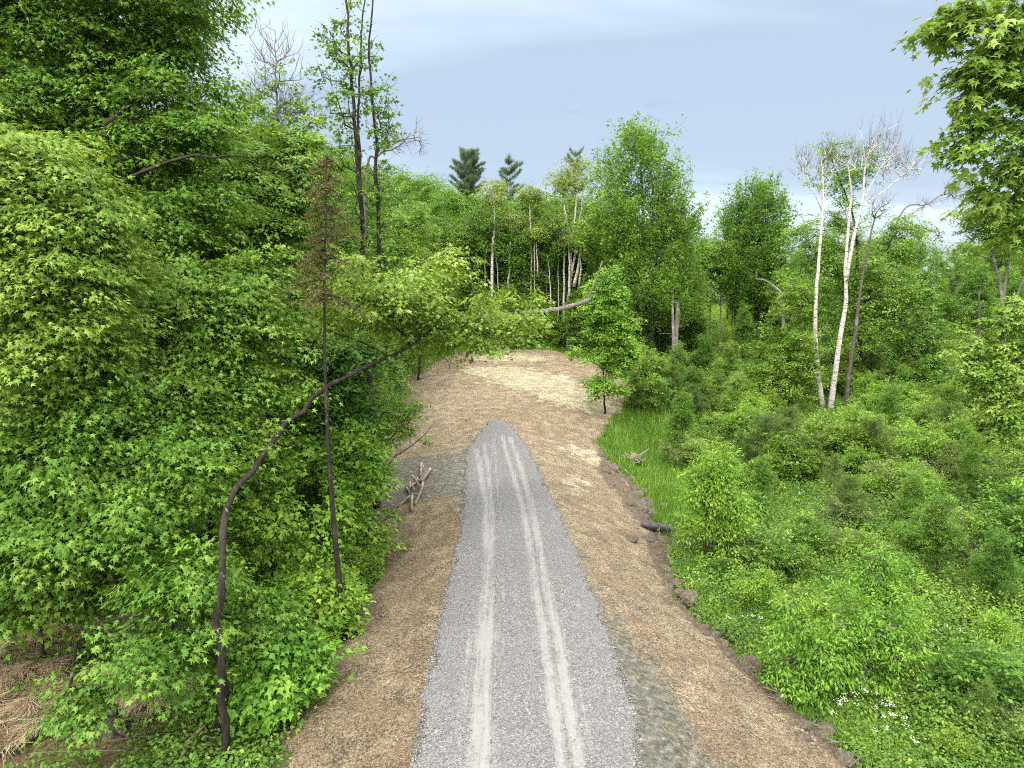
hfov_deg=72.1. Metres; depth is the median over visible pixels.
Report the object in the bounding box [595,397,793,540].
bright grass
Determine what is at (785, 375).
maple tree
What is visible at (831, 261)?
leafy tree
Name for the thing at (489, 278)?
leafy tree
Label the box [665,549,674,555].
rock
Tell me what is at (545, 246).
slim tree
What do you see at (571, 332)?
young tree
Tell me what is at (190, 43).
thin sky tree
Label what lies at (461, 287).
leafy tree
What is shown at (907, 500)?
leafy sapling
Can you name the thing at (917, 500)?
leafy sapling
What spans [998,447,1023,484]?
leafy bush
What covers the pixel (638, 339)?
young tree
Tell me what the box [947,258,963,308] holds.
spruce tree
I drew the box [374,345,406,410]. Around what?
young tree
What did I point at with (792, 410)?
pine bush
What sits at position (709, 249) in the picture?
leafy tree
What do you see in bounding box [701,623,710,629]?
rock
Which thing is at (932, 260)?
slim tree
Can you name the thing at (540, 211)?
leafy tree
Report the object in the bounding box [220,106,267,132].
leafy tree
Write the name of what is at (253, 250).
leafy tree
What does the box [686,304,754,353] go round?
leafy tree
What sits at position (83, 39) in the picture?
maple tree
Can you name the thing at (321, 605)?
leafy tree
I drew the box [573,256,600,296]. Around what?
leafy tree
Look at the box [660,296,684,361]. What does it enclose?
broken snag
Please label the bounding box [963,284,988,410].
broken snag
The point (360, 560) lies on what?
leafy bush
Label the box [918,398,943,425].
leafy bush
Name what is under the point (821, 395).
birch tree
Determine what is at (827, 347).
scrub bush
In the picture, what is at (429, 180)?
leafy tree
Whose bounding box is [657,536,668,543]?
rock
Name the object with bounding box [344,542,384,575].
leafy bush
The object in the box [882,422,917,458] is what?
leafy bush
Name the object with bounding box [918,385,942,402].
leafy bush
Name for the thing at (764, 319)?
scrub bush
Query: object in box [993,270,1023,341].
leafy tree
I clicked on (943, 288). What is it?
leafy tree
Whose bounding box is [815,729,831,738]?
rock
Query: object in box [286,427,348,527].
young tree
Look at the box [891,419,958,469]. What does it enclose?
leafy bush
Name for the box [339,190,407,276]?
leafy tree
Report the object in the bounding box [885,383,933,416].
leafy bush
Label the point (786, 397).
leafy bush
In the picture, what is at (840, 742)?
stick
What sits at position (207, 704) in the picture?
edge grass
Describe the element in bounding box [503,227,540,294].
slim tree
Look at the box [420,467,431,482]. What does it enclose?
log
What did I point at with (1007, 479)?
leafy bush
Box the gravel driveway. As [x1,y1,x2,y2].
[410,420,640,767]
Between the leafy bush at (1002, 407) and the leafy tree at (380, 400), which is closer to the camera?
the leafy tree at (380, 400)
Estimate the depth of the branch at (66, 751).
13.04 m
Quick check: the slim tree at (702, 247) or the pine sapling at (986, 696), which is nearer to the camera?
the pine sapling at (986, 696)
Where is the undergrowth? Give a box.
[0,414,389,767]
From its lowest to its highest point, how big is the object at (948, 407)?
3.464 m
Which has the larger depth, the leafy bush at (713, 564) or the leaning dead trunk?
the leaning dead trunk
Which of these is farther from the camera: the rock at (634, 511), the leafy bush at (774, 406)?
the leafy bush at (774, 406)
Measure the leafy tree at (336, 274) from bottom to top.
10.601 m
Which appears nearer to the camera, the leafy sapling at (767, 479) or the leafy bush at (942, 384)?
the leafy sapling at (767, 479)
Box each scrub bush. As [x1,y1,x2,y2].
[750,308,796,332]
[750,318,785,350]
[753,331,778,353]
[790,304,804,326]
[795,310,825,328]
[795,323,811,331]
[795,328,827,352]
[796,323,817,347]
[809,337,835,360]
[833,335,890,371]
[855,345,892,363]
[879,308,927,342]
[911,287,955,329]
[919,336,964,366]
[930,318,998,357]
[948,316,995,342]
[949,304,988,326]
[985,333,1021,358]
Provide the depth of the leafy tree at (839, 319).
69.88 m
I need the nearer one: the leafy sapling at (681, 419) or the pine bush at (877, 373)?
the leafy sapling at (681, 419)
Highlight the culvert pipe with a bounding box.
[641,520,670,532]
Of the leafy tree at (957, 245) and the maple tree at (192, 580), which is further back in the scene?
the leafy tree at (957, 245)
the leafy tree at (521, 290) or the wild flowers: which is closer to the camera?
the wild flowers
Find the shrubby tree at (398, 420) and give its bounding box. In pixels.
[374,363,435,511]
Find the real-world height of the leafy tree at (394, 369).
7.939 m
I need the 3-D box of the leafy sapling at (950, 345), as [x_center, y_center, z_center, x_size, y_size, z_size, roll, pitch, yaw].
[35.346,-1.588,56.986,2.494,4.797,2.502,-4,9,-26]
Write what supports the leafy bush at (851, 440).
on the ground at (18, 755)
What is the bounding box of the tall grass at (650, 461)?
[593,372,1023,767]
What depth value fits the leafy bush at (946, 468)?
32.60 m
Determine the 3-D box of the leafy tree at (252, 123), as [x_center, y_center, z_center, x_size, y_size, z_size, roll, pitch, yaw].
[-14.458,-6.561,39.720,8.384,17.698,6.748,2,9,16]
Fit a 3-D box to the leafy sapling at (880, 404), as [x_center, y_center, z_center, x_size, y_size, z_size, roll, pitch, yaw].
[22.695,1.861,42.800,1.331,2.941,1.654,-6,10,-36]
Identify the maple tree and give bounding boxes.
[0,0,299,484]
[0,102,180,425]
[0,326,277,662]
[21,527,328,756]
[47,240,343,636]
[126,84,362,524]
[211,243,576,762]
[558,110,720,343]
[702,166,809,345]
[735,275,831,417]
[768,132,945,371]
[873,279,960,387]
[891,0,1023,287]
[936,291,1023,454]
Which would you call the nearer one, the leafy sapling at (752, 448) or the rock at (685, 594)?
the rock at (685, 594)
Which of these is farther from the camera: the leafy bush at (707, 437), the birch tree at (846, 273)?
the birch tree at (846, 273)
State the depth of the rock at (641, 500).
29.39 m
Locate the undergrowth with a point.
(177, 744)
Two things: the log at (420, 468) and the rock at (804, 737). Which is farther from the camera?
the log at (420, 468)
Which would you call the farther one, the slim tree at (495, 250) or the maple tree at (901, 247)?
the slim tree at (495, 250)
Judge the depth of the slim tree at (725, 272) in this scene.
76.53 m
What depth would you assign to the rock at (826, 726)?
14.73 m
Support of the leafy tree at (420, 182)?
on the ground at (18, 755)
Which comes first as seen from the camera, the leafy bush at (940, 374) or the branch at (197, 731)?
the branch at (197, 731)
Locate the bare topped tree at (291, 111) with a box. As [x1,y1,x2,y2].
[236,9,335,421]
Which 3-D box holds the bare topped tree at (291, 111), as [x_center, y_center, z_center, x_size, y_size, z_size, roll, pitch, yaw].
[-9.988,-6.171,32.491,4.575,20.397,3.763,-2,9,-16]
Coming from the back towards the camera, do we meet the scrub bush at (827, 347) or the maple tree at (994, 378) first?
the scrub bush at (827, 347)
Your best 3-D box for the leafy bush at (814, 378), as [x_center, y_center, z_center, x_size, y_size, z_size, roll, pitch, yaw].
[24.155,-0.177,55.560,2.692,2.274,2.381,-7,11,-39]
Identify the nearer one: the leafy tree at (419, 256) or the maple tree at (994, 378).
the maple tree at (994, 378)
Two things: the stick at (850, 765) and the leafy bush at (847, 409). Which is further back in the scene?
the leafy bush at (847, 409)
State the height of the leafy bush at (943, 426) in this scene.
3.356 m
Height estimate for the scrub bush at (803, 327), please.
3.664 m
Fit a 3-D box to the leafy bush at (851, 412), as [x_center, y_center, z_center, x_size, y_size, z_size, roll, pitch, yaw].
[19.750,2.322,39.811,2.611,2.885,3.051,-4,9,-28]
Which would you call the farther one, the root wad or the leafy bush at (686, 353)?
the leafy bush at (686, 353)
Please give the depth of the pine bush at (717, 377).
50.28 m
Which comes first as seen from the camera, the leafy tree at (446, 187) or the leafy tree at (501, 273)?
the leafy tree at (501, 273)
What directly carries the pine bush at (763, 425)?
on the ground at (18, 755)
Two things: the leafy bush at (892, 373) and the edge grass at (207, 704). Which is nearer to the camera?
the edge grass at (207, 704)
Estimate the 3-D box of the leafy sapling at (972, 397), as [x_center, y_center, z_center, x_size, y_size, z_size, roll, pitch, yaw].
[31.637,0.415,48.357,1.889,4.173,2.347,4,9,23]
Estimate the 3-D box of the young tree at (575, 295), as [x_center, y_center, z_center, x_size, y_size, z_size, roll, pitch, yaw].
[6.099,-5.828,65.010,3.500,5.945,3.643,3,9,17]
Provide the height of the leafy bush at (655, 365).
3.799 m
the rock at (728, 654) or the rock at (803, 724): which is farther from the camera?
the rock at (728, 654)
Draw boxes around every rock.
[601,467,611,473]
[608,464,619,469]
[625,534,637,542]
[626,501,634,506]
[630,508,639,514]
[632,490,644,497]
[633,499,647,504]
[633,501,648,511]
[642,534,654,542]
[649,508,657,517]
[652,530,663,534]
[655,550,665,555]
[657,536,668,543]
[659,566,673,575]
[663,600,672,605]
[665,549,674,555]
[665,583,673,590]
[671,579,685,587]
[673,588,683,597]
[679,589,698,608]
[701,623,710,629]
[710,630,721,638]
[719,638,728,647]
[722,651,733,658]
[738,660,745,666]
[740,666,750,672]
[744,655,763,674]
[773,692,785,703]
[796,719,813,730]
[796,733,813,742]
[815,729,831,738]
[816,721,835,737]
[834,750,855,767]
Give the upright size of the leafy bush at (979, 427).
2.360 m
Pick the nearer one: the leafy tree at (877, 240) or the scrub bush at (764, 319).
the scrub bush at (764, 319)
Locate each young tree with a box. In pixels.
[168,405,228,556]
[182,519,217,554]
[213,410,293,559]
[234,535,270,580]
[239,362,342,547]
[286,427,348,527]
[373,364,398,448]
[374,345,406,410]
[388,341,409,400]
[441,290,463,338]
[446,290,466,312]
[447,286,467,336]
[462,293,482,340]
[466,285,492,337]
[486,293,515,338]
[486,294,509,344]
[497,279,530,347]
[515,295,540,345]
[521,289,546,342]
[533,301,559,345]
[537,329,549,345]
[540,314,558,345]
[544,315,562,346]
[549,300,562,336]
[555,291,588,345]
[562,290,591,349]
[572,318,597,351]
[627,296,656,346]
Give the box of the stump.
[74,703,137,745]
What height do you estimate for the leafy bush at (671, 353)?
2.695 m
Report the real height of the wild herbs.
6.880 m
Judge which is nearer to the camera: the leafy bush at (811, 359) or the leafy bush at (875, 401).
the leafy bush at (875, 401)
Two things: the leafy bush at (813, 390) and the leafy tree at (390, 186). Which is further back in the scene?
the leafy tree at (390, 186)
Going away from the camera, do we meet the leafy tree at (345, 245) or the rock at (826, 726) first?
the rock at (826, 726)
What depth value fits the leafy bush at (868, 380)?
50.91 m
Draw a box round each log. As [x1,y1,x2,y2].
[397,495,409,507]
[410,474,420,487]
[410,494,413,511]
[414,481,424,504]
[419,462,422,477]
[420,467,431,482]
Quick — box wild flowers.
[728,487,960,742]
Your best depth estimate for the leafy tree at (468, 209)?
73.12 m
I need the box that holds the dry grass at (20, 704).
[0,607,213,764]
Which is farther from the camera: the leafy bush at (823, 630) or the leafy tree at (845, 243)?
the leafy tree at (845, 243)
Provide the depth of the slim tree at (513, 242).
64.97 m
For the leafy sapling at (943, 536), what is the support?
on the ground at (18, 755)
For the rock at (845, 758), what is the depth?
13.61 m
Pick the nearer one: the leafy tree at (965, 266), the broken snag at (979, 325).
the broken snag at (979, 325)
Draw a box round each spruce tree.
[273,152,376,640]
[334,132,356,218]
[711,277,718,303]
[932,261,947,301]
[939,278,961,336]
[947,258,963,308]
[973,286,989,349]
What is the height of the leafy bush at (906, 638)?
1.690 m
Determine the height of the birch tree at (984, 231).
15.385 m
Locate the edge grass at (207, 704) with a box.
[106,487,376,767]
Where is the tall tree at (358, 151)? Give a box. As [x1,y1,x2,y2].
[300,0,417,508]
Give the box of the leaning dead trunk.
[460,261,602,323]
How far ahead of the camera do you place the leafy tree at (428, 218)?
65.03 m
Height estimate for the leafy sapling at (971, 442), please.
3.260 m
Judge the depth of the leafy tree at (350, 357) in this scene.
22.05 m
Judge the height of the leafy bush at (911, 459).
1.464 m
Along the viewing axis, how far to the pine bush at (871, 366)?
58.42 m
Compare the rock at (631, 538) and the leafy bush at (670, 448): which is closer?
the rock at (631, 538)
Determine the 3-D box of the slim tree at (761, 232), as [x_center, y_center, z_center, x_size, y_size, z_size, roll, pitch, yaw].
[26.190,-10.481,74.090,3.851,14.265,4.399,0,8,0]
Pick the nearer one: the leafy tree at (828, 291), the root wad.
the root wad
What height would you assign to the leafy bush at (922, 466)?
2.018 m
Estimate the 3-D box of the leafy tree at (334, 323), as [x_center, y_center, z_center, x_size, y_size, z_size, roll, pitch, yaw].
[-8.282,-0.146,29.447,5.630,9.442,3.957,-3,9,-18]
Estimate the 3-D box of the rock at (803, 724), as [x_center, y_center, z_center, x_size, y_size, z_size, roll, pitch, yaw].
[6.072,7.167,14.670,0.402,0.344,0.323,-21,28,-6]
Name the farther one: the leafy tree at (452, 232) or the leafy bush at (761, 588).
the leafy tree at (452, 232)
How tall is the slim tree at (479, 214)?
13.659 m
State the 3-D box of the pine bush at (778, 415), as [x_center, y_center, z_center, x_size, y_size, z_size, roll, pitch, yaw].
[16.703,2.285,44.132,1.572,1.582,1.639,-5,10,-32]
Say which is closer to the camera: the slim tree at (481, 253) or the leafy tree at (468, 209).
the slim tree at (481, 253)
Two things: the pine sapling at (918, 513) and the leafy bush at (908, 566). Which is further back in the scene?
the pine sapling at (918, 513)
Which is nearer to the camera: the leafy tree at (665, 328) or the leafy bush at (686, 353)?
the leafy bush at (686, 353)
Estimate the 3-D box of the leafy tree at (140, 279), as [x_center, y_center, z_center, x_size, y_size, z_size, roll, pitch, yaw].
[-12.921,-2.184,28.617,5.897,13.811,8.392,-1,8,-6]
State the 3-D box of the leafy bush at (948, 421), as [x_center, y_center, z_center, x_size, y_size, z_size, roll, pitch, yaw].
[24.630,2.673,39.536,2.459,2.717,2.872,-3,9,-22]
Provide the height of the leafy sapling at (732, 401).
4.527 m
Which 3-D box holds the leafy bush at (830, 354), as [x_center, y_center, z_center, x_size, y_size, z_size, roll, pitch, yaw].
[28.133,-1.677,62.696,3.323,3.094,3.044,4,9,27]
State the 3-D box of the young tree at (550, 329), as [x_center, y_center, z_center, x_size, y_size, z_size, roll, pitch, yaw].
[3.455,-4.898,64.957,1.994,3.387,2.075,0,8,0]
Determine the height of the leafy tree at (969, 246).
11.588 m
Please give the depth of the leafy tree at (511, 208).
73.17 m
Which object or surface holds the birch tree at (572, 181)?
on the ground at (18, 755)
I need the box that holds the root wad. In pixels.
[620,449,648,463]
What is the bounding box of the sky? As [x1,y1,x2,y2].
[2,0,1023,279]
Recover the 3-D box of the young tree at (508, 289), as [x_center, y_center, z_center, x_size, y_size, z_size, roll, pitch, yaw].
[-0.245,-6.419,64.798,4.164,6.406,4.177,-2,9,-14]
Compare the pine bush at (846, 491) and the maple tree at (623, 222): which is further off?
the maple tree at (623, 222)
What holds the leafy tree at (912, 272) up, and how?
on the ground at (18, 755)
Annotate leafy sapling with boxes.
[657,442,768,564]
[662,390,698,451]
[667,340,692,393]
[681,364,700,397]
[688,331,720,374]
[706,355,727,386]
[708,446,723,470]
[712,339,741,381]
[717,368,754,430]
[720,370,745,412]
[722,337,743,374]
[740,367,754,395]
[741,453,779,495]
[743,381,759,399]
[743,431,762,462]
[744,536,937,718]
[836,348,862,392]
[836,352,855,394]
[871,392,896,426]
[873,381,907,429]
[888,468,933,524]
[892,363,911,388]
[894,332,919,365]
[894,487,973,581]
[897,475,932,519]
[930,381,966,419]
[931,379,974,421]
[937,335,962,376]
[940,367,969,401]
[950,419,976,441]
[950,445,984,498]
[952,430,989,496]
[964,376,981,406]
[964,525,1023,608]
[1001,439,1023,471]
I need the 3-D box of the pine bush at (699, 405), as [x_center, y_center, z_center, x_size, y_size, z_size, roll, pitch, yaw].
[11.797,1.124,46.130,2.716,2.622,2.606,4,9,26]
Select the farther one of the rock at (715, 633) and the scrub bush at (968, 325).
the scrub bush at (968, 325)
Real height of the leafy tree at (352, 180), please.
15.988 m
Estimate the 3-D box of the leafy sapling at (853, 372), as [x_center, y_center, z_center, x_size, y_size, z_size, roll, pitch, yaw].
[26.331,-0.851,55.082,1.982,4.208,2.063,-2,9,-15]
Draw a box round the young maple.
[561,265,650,413]
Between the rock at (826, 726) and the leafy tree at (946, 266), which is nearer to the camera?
the rock at (826, 726)
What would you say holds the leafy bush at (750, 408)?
on the ground at (18, 755)
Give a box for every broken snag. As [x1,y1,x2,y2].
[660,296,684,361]
[756,272,786,360]
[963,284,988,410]
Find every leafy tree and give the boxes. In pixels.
[0,87,115,387]
[0,552,131,660]
[112,178,214,404]
[179,161,322,417]
[192,124,296,413]
[194,610,369,742]
[201,400,367,613]
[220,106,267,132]
[239,104,312,420]
[262,553,375,646]
[266,264,367,521]
[269,185,348,439]
[270,330,398,521]
[286,267,379,425]
[300,133,376,279]
[300,193,404,359]
[300,417,413,589]
[315,239,397,423]
[325,138,363,207]
[325,141,354,177]
[333,162,390,249]
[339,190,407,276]
[341,150,372,178]
[344,328,397,438]
[358,189,442,376]
[372,163,413,212]
[372,164,417,227]
[373,164,414,204]
[377,330,412,423]
[378,165,393,182]
[383,264,424,398]
[386,182,454,358]
[391,169,416,195]
[396,196,434,217]
[398,238,451,379]
[400,181,426,210]
[404,166,447,207]
[410,208,446,242]
[412,210,466,337]
[413,174,448,231]
[416,174,445,189]
[425,192,469,269]
[426,179,459,220]
[427,184,474,308]
[442,218,467,288]
[443,254,462,295]
[446,261,482,315]
[456,201,483,256]
[462,213,496,287]
[464,178,516,267]
[472,231,511,300]
[475,259,497,294]
[487,210,550,306]
[490,200,521,222]
[502,264,541,309]
[509,187,558,315]
[525,190,562,283]
[530,205,574,304]
[537,248,578,328]
[542,191,581,210]
[544,207,600,335]
[546,192,596,302]
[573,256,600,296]
[625,248,656,330]
[647,227,672,345]
[648,254,662,336]
[649,264,687,347]
[654,315,671,352]
[678,241,718,351]
[678,286,720,364]
[684,289,707,346]
[686,304,754,353]
[698,235,713,280]
[723,299,735,324]
[724,297,740,326]
[730,297,758,360]
[736,297,755,332]
[752,279,781,335]
[763,266,796,326]
[788,247,805,279]
[796,260,843,334]
[799,262,821,330]
[812,231,837,311]
[822,251,861,326]
[827,254,878,333]
[836,226,866,262]
[839,234,854,258]
[849,239,875,303]
[863,251,887,334]
[868,261,925,350]
[869,226,893,258]
[898,260,927,301]
[901,238,933,291]
[923,248,945,282]
[923,251,957,293]
[923,278,951,325]
[931,289,959,339]
[943,256,1000,342]
[945,241,965,277]
[951,239,989,305]
[953,249,979,285]
[953,257,995,306]
[974,235,990,282]
[975,249,1023,310]
[979,241,1004,288]
[990,262,1023,306]
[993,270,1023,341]
[1014,252,1023,288]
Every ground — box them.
[0,281,1023,767]
[279,347,844,767]
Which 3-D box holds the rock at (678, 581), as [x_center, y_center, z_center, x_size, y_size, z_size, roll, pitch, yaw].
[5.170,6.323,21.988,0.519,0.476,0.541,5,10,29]
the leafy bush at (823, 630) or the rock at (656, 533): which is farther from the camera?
the rock at (656, 533)
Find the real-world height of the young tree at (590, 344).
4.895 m
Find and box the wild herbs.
[523,313,1023,767]
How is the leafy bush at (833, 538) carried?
on the ground at (18, 755)
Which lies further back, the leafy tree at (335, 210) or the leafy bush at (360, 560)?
the leafy tree at (335, 210)
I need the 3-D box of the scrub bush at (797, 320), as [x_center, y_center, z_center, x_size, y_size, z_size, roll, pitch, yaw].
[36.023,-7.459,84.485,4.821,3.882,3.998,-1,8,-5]
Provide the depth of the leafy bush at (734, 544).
23.76 m
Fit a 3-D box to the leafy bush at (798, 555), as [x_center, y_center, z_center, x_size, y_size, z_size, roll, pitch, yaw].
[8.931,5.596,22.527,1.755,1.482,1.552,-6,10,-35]
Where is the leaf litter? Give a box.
[10,508,385,767]
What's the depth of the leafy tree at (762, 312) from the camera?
77.37 m
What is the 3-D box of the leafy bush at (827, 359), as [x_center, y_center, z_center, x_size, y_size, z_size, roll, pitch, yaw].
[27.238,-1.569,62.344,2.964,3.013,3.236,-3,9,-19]
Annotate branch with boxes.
[25,750,126,759]
[108,735,164,741]
[160,733,217,738]
[180,725,205,758]
[762,686,787,696]
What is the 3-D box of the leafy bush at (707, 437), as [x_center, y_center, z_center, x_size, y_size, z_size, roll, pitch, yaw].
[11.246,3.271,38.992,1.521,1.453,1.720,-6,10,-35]
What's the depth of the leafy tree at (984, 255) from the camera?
132.12 m
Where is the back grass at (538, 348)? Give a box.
[435,336,588,353]
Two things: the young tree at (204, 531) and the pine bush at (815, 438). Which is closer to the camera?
the young tree at (204, 531)
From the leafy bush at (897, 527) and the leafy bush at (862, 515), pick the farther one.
the leafy bush at (862, 515)
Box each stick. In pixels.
[827,741,858,745]
[848,754,872,767]
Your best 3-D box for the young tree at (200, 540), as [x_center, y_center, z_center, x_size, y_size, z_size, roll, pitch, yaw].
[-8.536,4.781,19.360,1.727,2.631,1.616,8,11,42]
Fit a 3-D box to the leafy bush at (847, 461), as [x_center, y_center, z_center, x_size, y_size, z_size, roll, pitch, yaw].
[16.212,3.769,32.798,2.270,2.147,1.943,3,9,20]
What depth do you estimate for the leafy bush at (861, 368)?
56.24 m
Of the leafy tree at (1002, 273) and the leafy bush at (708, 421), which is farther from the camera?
the leafy tree at (1002, 273)
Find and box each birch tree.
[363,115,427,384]
[472,177,512,302]
[493,206,534,296]
[513,180,547,294]
[523,222,551,342]
[541,164,585,344]
[548,154,601,344]
[555,225,586,349]
[787,130,865,406]
[827,110,932,409]
[844,186,894,407]
[864,177,974,358]
[940,190,1023,406]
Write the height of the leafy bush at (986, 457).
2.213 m
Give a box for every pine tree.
[447,146,486,201]
[493,154,524,202]
[562,146,586,218]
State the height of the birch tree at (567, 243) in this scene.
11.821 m
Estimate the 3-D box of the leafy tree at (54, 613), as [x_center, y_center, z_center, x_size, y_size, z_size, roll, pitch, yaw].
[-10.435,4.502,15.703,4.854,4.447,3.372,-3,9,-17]
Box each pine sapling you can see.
[818,452,845,490]
[866,413,895,451]
[895,508,934,557]
[932,439,959,480]
[945,483,976,523]
[958,674,1007,742]
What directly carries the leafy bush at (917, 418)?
on the ground at (18, 755)
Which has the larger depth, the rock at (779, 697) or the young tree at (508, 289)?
the young tree at (508, 289)
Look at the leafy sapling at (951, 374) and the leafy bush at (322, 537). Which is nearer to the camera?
the leafy bush at (322, 537)
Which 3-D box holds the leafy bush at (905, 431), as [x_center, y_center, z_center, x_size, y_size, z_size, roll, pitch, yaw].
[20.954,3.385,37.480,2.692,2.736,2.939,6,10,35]
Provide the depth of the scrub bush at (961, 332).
62.17 m
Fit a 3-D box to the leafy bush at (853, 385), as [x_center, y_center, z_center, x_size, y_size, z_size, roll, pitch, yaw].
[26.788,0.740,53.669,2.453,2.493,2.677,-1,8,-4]
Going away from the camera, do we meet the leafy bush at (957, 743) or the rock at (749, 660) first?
the leafy bush at (957, 743)
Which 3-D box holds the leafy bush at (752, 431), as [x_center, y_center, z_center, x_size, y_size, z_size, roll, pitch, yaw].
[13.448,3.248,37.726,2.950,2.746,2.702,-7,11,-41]
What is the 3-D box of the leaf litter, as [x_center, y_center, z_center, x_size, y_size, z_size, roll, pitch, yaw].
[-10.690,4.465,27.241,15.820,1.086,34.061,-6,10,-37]
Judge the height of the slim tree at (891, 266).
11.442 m
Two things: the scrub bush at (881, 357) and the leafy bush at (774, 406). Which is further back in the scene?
the scrub bush at (881, 357)
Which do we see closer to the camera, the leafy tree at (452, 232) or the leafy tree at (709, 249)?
the leafy tree at (452, 232)
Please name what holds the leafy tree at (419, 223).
on the ground at (18, 755)
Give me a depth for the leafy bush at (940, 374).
52.57 m
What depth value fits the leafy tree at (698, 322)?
71.63 m
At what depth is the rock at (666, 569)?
22.64 m
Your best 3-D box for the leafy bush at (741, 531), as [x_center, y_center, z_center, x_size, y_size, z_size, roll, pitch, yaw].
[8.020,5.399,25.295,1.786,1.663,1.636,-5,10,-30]
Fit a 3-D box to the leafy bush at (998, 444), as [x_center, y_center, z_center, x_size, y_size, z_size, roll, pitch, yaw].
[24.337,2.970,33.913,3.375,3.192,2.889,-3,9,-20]
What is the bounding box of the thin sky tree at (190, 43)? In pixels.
[141,4,221,110]
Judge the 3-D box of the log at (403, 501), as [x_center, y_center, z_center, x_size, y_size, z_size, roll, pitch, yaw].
[-4.096,4.456,26.687,0.109,0.357,0.757,5,10,33]
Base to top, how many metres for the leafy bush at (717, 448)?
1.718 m
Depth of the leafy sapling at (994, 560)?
19.96 m
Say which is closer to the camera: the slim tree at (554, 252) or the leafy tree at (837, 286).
the slim tree at (554, 252)
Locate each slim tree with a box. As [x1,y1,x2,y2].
[426,212,459,253]
[439,223,465,287]
[443,202,486,285]
[444,225,481,289]
[457,216,492,281]
[465,198,504,295]
[476,211,510,292]
[495,219,532,293]
[497,228,535,310]
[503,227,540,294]
[527,227,573,300]
[532,210,564,302]
[538,206,576,329]
[572,212,599,272]
[575,203,606,245]
[585,229,605,267]
[635,252,661,285]
[641,221,665,352]
[656,245,697,350]
[690,234,711,347]
[695,231,728,347]
[703,237,739,351]
[711,227,743,339]
[745,219,778,321]
[874,243,911,288]
[916,237,954,325]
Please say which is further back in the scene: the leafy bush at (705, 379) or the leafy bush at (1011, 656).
the leafy bush at (705, 379)
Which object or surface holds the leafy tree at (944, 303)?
on the ground at (18, 755)
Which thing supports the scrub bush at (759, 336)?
on the ground at (18, 755)
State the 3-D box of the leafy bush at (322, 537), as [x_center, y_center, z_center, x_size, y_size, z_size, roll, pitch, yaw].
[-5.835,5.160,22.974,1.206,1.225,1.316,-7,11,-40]
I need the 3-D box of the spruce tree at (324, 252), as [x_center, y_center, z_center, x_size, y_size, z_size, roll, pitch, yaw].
[-4.209,0.643,15.986,2.274,11.538,1.893,7,11,39]
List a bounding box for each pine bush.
[621,371,650,408]
[653,361,693,406]
[672,382,710,417]
[683,369,716,407]
[707,372,727,409]
[726,411,800,473]
[752,414,805,468]
[766,403,815,447]
[772,410,787,425]
[793,431,841,480]
[812,471,880,525]
[835,413,908,476]
[853,367,897,389]
[857,353,890,381]
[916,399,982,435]
[923,392,940,422]
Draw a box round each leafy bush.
[315,526,331,547]
[331,548,382,582]
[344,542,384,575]
[625,333,655,371]
[628,346,677,394]
[632,371,676,411]
[638,336,660,357]
[658,431,695,462]
[662,349,694,366]
[669,349,695,367]
[669,447,694,468]
[676,435,713,468]
[682,366,716,402]
[685,512,695,530]
[699,411,733,440]
[701,430,727,446]
[703,437,732,459]
[704,558,732,584]
[706,393,724,418]
[708,379,729,401]
[709,511,758,546]
[713,429,732,442]
[720,399,765,442]
[727,531,788,564]
[728,560,781,619]
[729,405,776,442]
[730,397,768,420]
[736,490,775,528]
[736,516,806,583]
[737,418,779,454]
[739,390,771,412]
[739,457,777,487]
[741,371,777,396]
[742,357,767,372]
[755,425,829,486]
[760,386,787,416]
[764,539,822,577]
[764,595,799,634]
[771,578,846,629]
[774,508,836,563]
[777,387,796,406]
[794,408,849,460]
[797,350,827,369]
[801,618,846,652]
[805,378,825,399]
[808,371,831,389]
[809,443,844,465]
[810,489,880,530]
[811,350,834,366]
[813,520,846,552]
[817,409,900,473]
[821,350,844,366]
[821,445,845,464]
[822,364,854,393]
[831,401,885,430]
[835,523,881,562]
[836,399,862,433]
[837,444,886,476]
[846,392,879,413]
[846,566,942,653]
[850,372,896,393]
[850,376,860,395]
[850,606,925,659]
[851,360,871,386]
[851,370,886,398]
[851,452,941,500]
[855,462,904,503]
[857,388,877,406]
[863,390,885,410]
[864,374,916,403]
[872,452,933,495]
[874,551,933,596]
[880,356,907,382]
[880,413,915,446]
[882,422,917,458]
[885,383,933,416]
[885,421,928,445]
[886,455,943,478]
[887,507,952,558]
[888,457,949,512]
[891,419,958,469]
[896,395,920,412]
[897,456,926,467]
[898,395,918,420]
[901,398,936,435]
[905,377,938,397]
[914,441,982,491]
[915,632,1023,722]
[917,438,967,478]
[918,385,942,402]
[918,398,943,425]
[920,367,952,387]
[920,411,973,429]
[920,648,977,698]
[924,408,981,451]
[926,382,964,405]
[926,468,956,498]
[927,403,988,429]
[928,724,982,764]
[930,427,992,470]
[931,506,1009,559]
[937,436,1007,465]
[939,506,977,525]
[945,526,991,567]
[960,459,1023,503]
[960,474,1023,561]
[964,399,983,409]
[969,410,993,437]
[969,603,1023,650]
[974,383,1022,422]
[982,700,1023,753]
[983,641,1023,700]
[984,418,1013,450]
[984,426,1023,464]
[995,445,1023,486]
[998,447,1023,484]
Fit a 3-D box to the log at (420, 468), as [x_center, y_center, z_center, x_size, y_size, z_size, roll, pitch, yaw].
[-3.982,3.744,30.742,0.170,0.200,2.408,-1,8,-7]
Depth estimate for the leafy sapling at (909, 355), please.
61.62 m
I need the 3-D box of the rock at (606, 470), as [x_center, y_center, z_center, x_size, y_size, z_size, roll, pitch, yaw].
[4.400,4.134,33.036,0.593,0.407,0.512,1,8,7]

